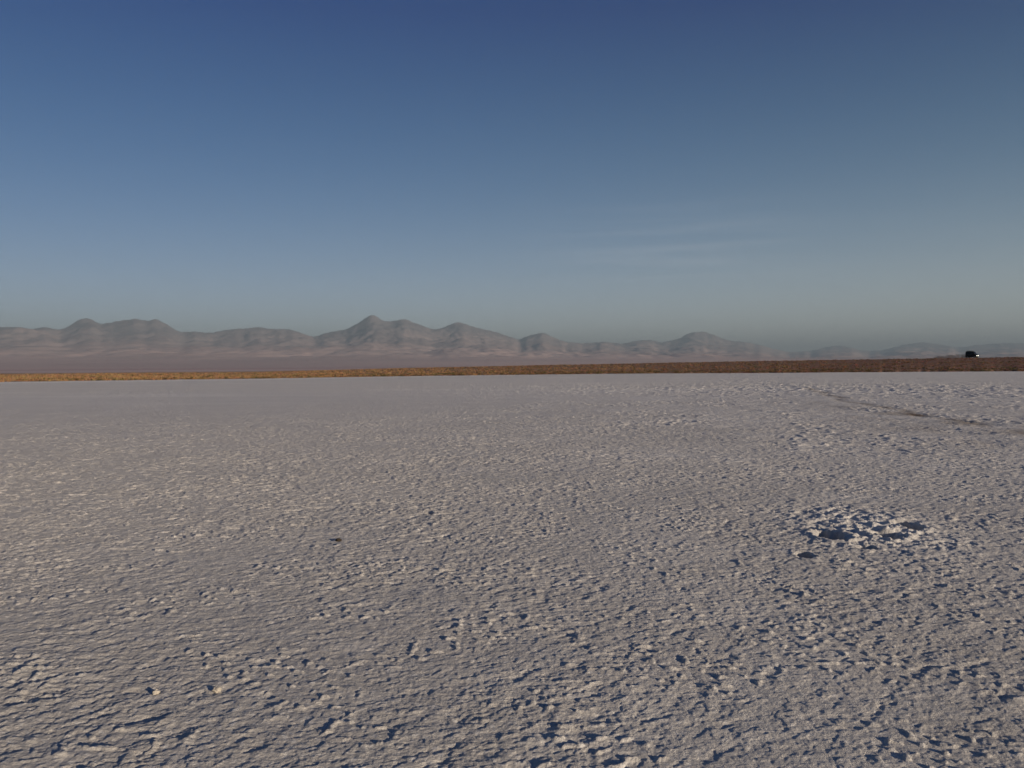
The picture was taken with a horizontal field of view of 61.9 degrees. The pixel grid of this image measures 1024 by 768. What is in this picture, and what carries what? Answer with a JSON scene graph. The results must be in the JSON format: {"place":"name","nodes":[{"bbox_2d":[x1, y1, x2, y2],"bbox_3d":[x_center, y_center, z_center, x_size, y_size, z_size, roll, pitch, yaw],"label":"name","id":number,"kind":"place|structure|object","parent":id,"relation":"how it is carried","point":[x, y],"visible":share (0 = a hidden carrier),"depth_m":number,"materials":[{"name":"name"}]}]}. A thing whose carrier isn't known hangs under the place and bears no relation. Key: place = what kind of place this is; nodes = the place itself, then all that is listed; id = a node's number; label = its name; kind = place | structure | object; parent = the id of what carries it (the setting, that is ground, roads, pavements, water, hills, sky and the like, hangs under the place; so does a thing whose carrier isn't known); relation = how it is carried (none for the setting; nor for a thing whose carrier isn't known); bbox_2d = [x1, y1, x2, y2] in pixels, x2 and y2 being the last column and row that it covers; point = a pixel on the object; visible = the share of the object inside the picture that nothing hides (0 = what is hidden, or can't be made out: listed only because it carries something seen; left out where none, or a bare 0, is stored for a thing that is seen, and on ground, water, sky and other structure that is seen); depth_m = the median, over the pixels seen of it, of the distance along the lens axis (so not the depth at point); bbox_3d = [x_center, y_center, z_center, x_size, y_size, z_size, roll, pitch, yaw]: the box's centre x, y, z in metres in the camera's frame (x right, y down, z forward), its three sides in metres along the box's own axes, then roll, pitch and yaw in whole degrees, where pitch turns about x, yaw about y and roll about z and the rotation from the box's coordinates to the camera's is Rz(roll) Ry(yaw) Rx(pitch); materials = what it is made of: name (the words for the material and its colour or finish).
{"place":"outdoors","nodes":[
{"label":"outdoors","id":0,"kind":"place"},
{"bbox_2d":[0,371,1023,767],"bbox_3d":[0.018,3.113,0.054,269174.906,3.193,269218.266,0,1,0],"label":"salt flat","id":1,"kind":"structure","parent":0,"point":[692,571],"depth_m":6.65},
{"bbox_2d":[152,689,159,694],"bbox_3d":[-1.754,1.521,4.204,0.041,0.034,0.035,0,1,0],"label":"salt lump","id":2,"kind":"object","parent":1,"relation":"on","point":[156,692],"visible":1,"depth_m":4.19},
{"bbox_2d":[211,687,221,692],"bbox_3d":[-1.463,1.515,4.223,0.051,0.030,0.036,0,1,0],"label":"salt lump","id":3,"kind":"object","parent":1,"relation":"on","point":[216,689],"visible":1,"depth_m":4.21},
{"bbox_2d":[0,315,1023,370],"bbox_3d":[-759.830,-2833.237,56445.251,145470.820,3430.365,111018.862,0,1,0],"label":"mountains","id":4,"kind":"structure","parent":0,"point":[371,341],"depth_m":37767.14,"materials":[{"name":"grey stone"}]},
{"bbox_2d":[0,357,1023,381],"bbox_3d":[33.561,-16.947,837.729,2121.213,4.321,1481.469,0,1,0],"label":"dry grass strip","id":5,"kind":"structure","parent":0,"point":[907,365],"depth_m":235.25,"materials":[{"name":"plant"}]},
{"bbox_2d":[0,0,1023,351],"label":"sky","id":6,"kind":"structure","parent":0,"point":[784,175],"materials":[{"name":"blue"}]},
{"bbox_2d":[965,351,978,357],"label":"minivan","id":7,"kind":"object","parent":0,"point":[970,354],"visible":0.84,"depth_m":279.31,"materials":[{"name":"paint"}]}
]}

